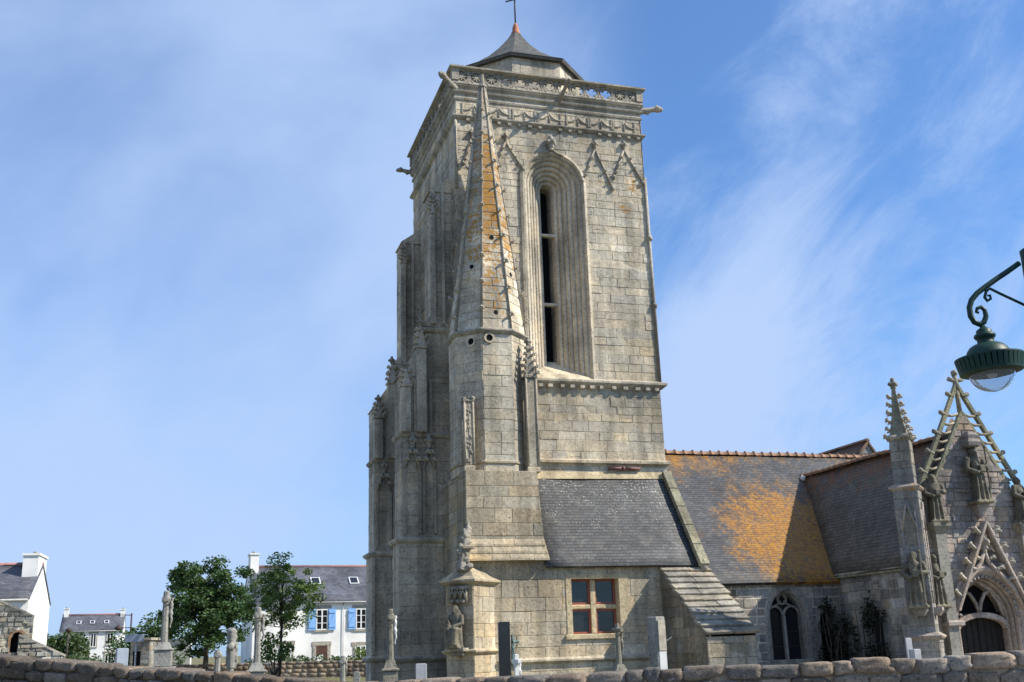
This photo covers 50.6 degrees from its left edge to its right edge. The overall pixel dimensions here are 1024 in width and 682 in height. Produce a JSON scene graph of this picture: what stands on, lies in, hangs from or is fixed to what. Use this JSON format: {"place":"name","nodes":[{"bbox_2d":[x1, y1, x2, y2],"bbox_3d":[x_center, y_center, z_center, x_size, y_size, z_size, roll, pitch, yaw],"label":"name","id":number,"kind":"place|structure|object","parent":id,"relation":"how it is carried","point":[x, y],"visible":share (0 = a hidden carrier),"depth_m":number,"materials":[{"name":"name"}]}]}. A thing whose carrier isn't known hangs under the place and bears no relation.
{"place":"outdoors","nodes":[
{"label":"outdoors","id":0,"kind":"place"},
{"bbox_2d":[191,656,365,681],"bbox_3d":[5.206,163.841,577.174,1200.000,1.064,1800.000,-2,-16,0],"label":"ground","id":1,"kind":"structure","parent":0,"point":[196,660],"depth_m":106.84,"materials":[{"name":"green plant"}]},
{"bbox_2d":[0,552,50,644],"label":"white house","id":2,"kind":"structure","parent":1,"relation":"on","point":[23,585],"depth_m":58.98,"materials":[{"name":"paint"}]},
{"bbox_2d":[0,599,65,658],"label":"stone outbuilding","id":3,"kind":"structure","parent":1,"relation":"on","point":[15,641],"depth_m":33.77,"materials":[{"name":"stone"}]},
{"bbox_2d":[46,630,89,659],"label":"hedge","id":4,"kind":"object","parent":1,"relation":"on","point":[76,641],"visible":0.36,"depth_m":91.17,"materials":[{"name":"green plant"}]},
{"bbox_2d":[65,628,71,658],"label":"street lamp","id":5,"kind":"object","parent":1,"relation":"on","point":[68,630],"visible":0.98,"depth_m":77.39,"materials":[{"name":"metal"}]},
{"bbox_2d":[65,653,101,661],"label":"hedge","id":6,"kind":"object","parent":1,"relation":"on","point":[85,657],"visible":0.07,"depth_m":67.33,"materials":[{"name":"green plant"}]},
{"bbox_2d":[59,607,125,662],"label":"white cottage","id":7,"kind":"structure","parent":1,"relation":"on","point":[96,629],"depth_m":144.92,"materials":[{"name":"paint"}]},
{"bbox_2d":[89,631,98,647],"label":"window","id":8,"kind":"structure","parent":7,"relation":"in","point":[93,636],"depth_m":144.02,"materials":[{"name":"white paint"}]},
{"bbox_2d":[103,651,113,662],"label":"window","id":9,"kind":"structure","parent":7,"relation":"in","point":[105,657],"depth_m":143.91,"materials":[{"name":"white paint"}]},
{"bbox_2d":[105,631,115,645],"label":"window","id":10,"kind":"structure","parent":7,"relation":"in","point":[107,632],"depth_m":144.65,"materials":[{"name":"white paint"}]},
{"bbox_2d":[115,648,128,665],"bbox_3d":[-10.377,9.112,28.695,0.537,1.882,0.420,7,-18,-27],"label":"gravestone","id":11,"kind":"object","parent":1,"relation":"on","point":[121,656],"visible":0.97,"depth_m":28.81,"materials":[{"name":"stone"}]},
{"bbox_2d":[115,613,132,660],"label":"street lamp","id":12,"kind":"object","parent":1,"relation":"on","point":[118,627],"visible":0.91,"depth_m":69.79,"materials":[{"name":"metal"}]},
{"bbox_2d":[125,634,143,665],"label":"road sign","id":13,"kind":"object","parent":1,"relation":"on","point":[135,638],"visible":1,"depth_m":56.06,"materials":[{"name":"grey metal"}]},
{"bbox_2d":[129,637,159,666],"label":"stone shed","id":14,"kind":"structure","parent":1,"relation":"on","point":[145,652],"depth_m":61.79,"materials":[{"name":"stone"}]},
{"bbox_2d":[132,651,140,665],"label":"doorway","id":15,"kind":"structure","parent":14,"relation":"in","point":[138,653],"depth_m":61.90,"materials":[{"name":"black"}]},
{"bbox_2d":[103,610,194,665],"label":"shrub","id":16,"kind":"object","parent":1,"relation":"on","point":[152,630],"visible":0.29,"depth_m":63.46,"materials":[{"name":"green plant"}]},
{"bbox_2d":[151,591,175,667],"bbox_3d":[-9.296,8.376,28.892,0.780,3.338,0.780,1,-16,-11],"label":"cross monument","id":17,"kind":"object","parent":1,"relation":"on","point":[163,653],"visible":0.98,"depth_m":28.92,"materials":[{"name":"stone"}]},
{"bbox_2d":[0,654,346,681],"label":"churchyard wall","id":18,"kind":"structure","parent":1,"relation":"on","point":[16,668],"depth_m":12.17,"materials":[{"name":"stone"}]},
{"bbox_2d":[168,639,191,664],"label":"white garden wall","id":19,"kind":"structure","parent":1,"relation":"on","point":[187,659],"depth_m":63.58,"materials":[{"name":"grey paint"}]},
{"bbox_2d":[156,555,255,670],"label":"broadleaf tree","id":20,"kind":"object","parent":1,"relation":"on","point":[211,604],"visible":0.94,"depth_m":57.46,"materials":[{"name":"green plant"}]},
{"bbox_2d":[214,650,222,671],"bbox_3d":[-6.249,7.425,22.899,0.380,1.728,0.380,1,-16,-11],"label":"cross monument","id":21,"kind":"object","parent":1,"relation":"on","point":[218,654],"visible":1,"depth_m":23.01,"materials":[{"name":"stone"}]},
{"bbox_2d":[225,628,237,670],"bbox_3d":[-6.722,8.003,25.858,0.440,2.251,0.600,1,-16,-11],"label":"calvary group","id":22,"kind":"object","parent":1,"relation":"on","point":[231,653],"visible":1,"depth_m":25.94,"materials":[{"name":"stone"}]},
{"bbox_2d":[247,607,266,673],"bbox_3d":[-5.879,7.503,24.952,0.560,2.670,0.600,1,-16,-11],"label":"cross monument","id":23,"kind":"object","parent":1,"relation":"on","point":[256,667],"visible":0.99,"depth_m":25.03,"materials":[{"name":"stone"}]},
{"bbox_2d":[171,660,365,677],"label":"garden wall","id":24,"kind":"structure","parent":1,"relation":"on","point":[312,669],"depth_m":59.71,"materials":[{"name":"stone"}]},
{"bbox_2d":[260,638,294,675],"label":"shrub","id":25,"kind":"object","parent":1,"relation":"on","point":[283,651],"visible":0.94,"depth_m":47.06,"materials":[{"name":"green plant"}]},
{"bbox_2d":[239,551,326,676],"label":"broadleaf tree","id":26,"kind":"object","parent":1,"relation":"on","point":[273,594],"visible":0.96,"depth_m":48.54,"materials":[{"name":"green plant"}]},
{"bbox_2d":[244,654,360,662],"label":"hedge","id":27,"kind":"object","parent":1,"relation":"on","point":[333,658],"visible":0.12,"depth_m":65.30,"materials":[{"name":"green plant"}]},
{"bbox_2d":[240,552,365,662],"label":"white house","id":28,"kind":"structure","parent":1,"relation":"on","point":[336,627],"depth_m":83.73,"materials":[{"name":"paint"}]},
{"bbox_2d":[277,641,294,658],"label":"window","id":29,"kind":"structure","parent":28,"relation":"in","point":[293,642],"depth_m":81.82,"materials":[{"name":"white paint"}]},
{"bbox_2d":[312,641,330,660],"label":"door","id":30,"kind":"structure","parent":28,"relation":"in","point":[324,647],"depth_m":82.60,"materials":[{"name":"stone"}]},
{"bbox_2d":[308,605,335,631],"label":"window","id":31,"kind":"structure","parent":28,"relation":"in","point":[326,620],"depth_m":83.21,"materials":[{"name":"white paint"}]},
{"bbox_2d":[348,605,365,630],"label":"window","id":32,"kind":"structure","parent":28,"relation":"in","point":[356,614],"depth_m":84.07,"materials":[{"name":"white paint"}]},
{"bbox_2d":[352,642,365,659],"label":"window","id":33,"kind":"structure","parent":28,"relation":"in","point":[363,644],"depth_m":83.56,"materials":[{"name":"white paint"}]},
{"bbox_2d":[339,656,346,680],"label":"cross monument","id":34,"kind":"object","parent":1,"relation":"on","point":[343,661],"visible":1,"depth_m":26.79,"materials":[{"name":"stone"}]},
{"bbox_2d":[353,671,359,681],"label":"gravestone","id":35,"kind":"object","parent":1,"relation":"on","point":[356,676],"visible":1,"depth_m":28.64,"materials":[{"name":"stone"}]},
{"bbox_2d":[351,645,365,659],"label":"shrub","id":36,"kind":"object","parent":1,"relation":"on","point":[358,653],"visible":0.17,"depth_m":63.35,"materials":[{"name":"green plant"}]},
{"bbox_2d":[381,609,399,681],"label":"cross monument","id":37,"kind":"object","parent":1,"relation":"on","point":[390,669],"visible":1,"depth_m":21.10,"materials":[{"name":"stone"}]},
{"bbox_2d":[416,663,426,678],"bbox_3d":[-2.152,8.325,25.726,0.505,1.281,0.340,0,-16,-6],"label":"gravestone","id":38,"kind":"object","parent":1,"relation":"on","point":[421,671],"visible":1,"depth_m":25.79,"materials":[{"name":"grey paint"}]},
{"bbox_2d":[498,622,518,675],"bbox_3d":[-0.106,7.042,22.959,0.568,2.122,0.340,1,-16,-8],"label":"gravestone","id":39,"kind":"object","parent":1,"relation":"on","point":[506,652],"visible":0.97,"depth_m":23.04,"materials":[{"name":"black stone"}]},
{"bbox_2d":[512,654,521,675],"bbox_3d":[0.098,6.261,19.015,0.280,1.472,0.400,3,-16,-17],"label":"white crucifix","id":40,"kind":"object","parent":1,"relation":"on","point":[516,661],"visible":0.85,"depth_m":19.13,"materials":[{"name":"stone"}]},
{"bbox_2d":[611,623,626,670],"bbox_3d":[2.091,6.497,21.008,0.460,1.978,0.460,4,-17,-19],"label":"cross monument","id":41,"kind":"object","parent":1,"relation":"on","point":[618,665],"visible":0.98,"depth_m":21.11,"materials":[{"name":"stone"}]},
{"bbox_2d":[647,616,671,669],"bbox_3d":[3.107,6.935,22.953,0.532,2.128,0.514,12,-21,-41],"label":"gravestone","id":42,"kind":"object","parent":1,"relation":"on","point":[657,640],"visible":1,"depth_m":22.99,"materials":[{"name":"stone"}]},
{"bbox_2d":[358,650,1023,681],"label":"churchyard wall","id":43,"kind":"structure","parent":1,"relation":"on","point":[1006,666],"depth_m":10.43,"materials":[{"name":"stone"}]},
{"bbox_2d":[362,0,1023,681],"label":"church","id":44,"kind":"structure","parent":1,"relation":"on","point":[546,494],"depth_m":38.74,"materials":[{"name":"stone"}]},
{"bbox_2d":[444,605,464,648],"bbox_3d":[-1.788,8.878,33.626,0.664,1.320,0.599,-10,-18,27],"label":"statue","id":45,"kind":"object","parent":44,"relation":"on","point":[454,624],"visible":1,"depth_m":33.42,"materials":[{"name":"stone"}]},
{"bbox_2d":[565,573,631,639],"bbox_3d":[2.756,8.868,36.214,2.330,2.110,0.760,3,-16,-17],"label":"window frame","id":46,"kind":"structure","parent":44,"relation":"in","point":[592,600],"depth_m":36.15,"materials":[{"name":"stone"}]},
{"bbox_2d":[764,585,817,664],"bbox_3d":[9.596,9.905,37.989,1.920,2.740,0.610,3,-16,-17],"label":"nave window","id":47,"kind":"structure","parent":44,"relation":"in","point":[789,624],"depth_m":38.05,"materials":[{"name":"stone"}]},
{"bbox_2d":[814,600,846,661],"bbox_3d":[11.180,10.453,38.324,1.280,2.490,0.610,3,-16,-17],"label":"blocked window","id":48,"kind":"structure","parent":44,"relation":"in","point":[820,638],"depth_m":38.38,"materials":[{"name":"stone"}]},
{"bbox_2d":[858,598,889,658],"bbox_3d":[12.443,9.940,36.699,0.520,2.439,1.520,3,-16,-17],"label":"porch window","id":49,"kind":"structure","parent":44,"relation":"in","point":[883,628],"depth_m":37.11,"materials":[{"name":"stone"}]},
{"bbox_2d":[900,550,929,608],"bbox_3d":[12.260,7.241,32.938,0.834,1.718,0.541,-10,-18,27],"label":"statue","id":50,"kind":"object","parent":44,"relation":"attached to","point":[917,591],"visible":1,"depth_m":32.77,"materials":[{"name":"stone"}]},
{"bbox_2d":[922,474,948,522],"bbox_3d":[13.502,5.020,34.601,0.772,1.570,0.501,-2,-16,0],"label":"statue","id":51,"kind":"object","parent":44,"relation":"on","point":[933,490],"visible":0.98,"depth_m":34.46,"materials":[{"name":"stone"}]},
{"bbox_2d":[930,553,952,607],"bbox_3d":[13.245,7.474,33.833,0.824,1.674,0.534,3,-16,-17],"label":"statue","id":52,"kind":"object","parent":44,"relation":"attached to","point":[940,594],"visible":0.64,"depth_m":33.62,"materials":[{"name":"stone"}]},
{"bbox_2d":[964,445,994,504],"bbox_3d":[15.117,4.351,35.251,0.916,1.888,0.594,3,-16,-17],"label":"statue","id":53,"kind":"object","parent":44,"relation":"attached to","point":[975,466],"visible":0.99,"depth_m":35.07,"materials":[{"name":"stone"}]},
{"bbox_2d":[1011,477,1023,522],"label":"statue","id":54,"kind":"object","parent":44,"relation":"on","point":[1017,488],"visible":0.97,"depth_m":35.38,"materials":[{"name":"stone"}]},
{"bbox_2d":[817,590,890,661],"bbox_3d":[11.765,10.151,36.898,1.229,3.176,2.907,9,-19,-33],"label":"climbing shrub","id":55,"kind":"object","parent":1,"relation":"on","point":[829,630],"visible":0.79,"depth_m":37.38,"materials":[{"name":"green plant"}]},
{"bbox_2d":[905,638,912,657],"bbox_3d":[10.211,8.366,27.681,0.415,1.507,0.250,2,-16,-14],"label":"gravestone","id":56,"kind":"object","parent":1,"relation":"on","point":[908,642],"visible":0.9,"depth_m":27.81,"materials":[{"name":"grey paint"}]},
{"bbox_2d":[908,649,921,658],"bbox_3d":[10.201,8.390,27.259,0.434,1.234,0.450,2,-16,-14],"label":"gravestone","id":57,"kind":"object","parent":1,"relation":"on","point":[915,653],"visible":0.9,"depth_m":27.29,"materials":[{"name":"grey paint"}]},
{"bbox_2d":[954,248,1023,391],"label":"street lamp","id":58,"kind":"object","parent":1,"relation":"on","point":[987,363],"visible":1,"depth_m":8.13,"materials":[{"name":"green metal"}]},
{"bbox_2d":[0,0,1023,656],"label":"sky","id":59,"kind":"structure","parent":0,"point":[206,210],"materials":[{"name":"blue"}]}
]}

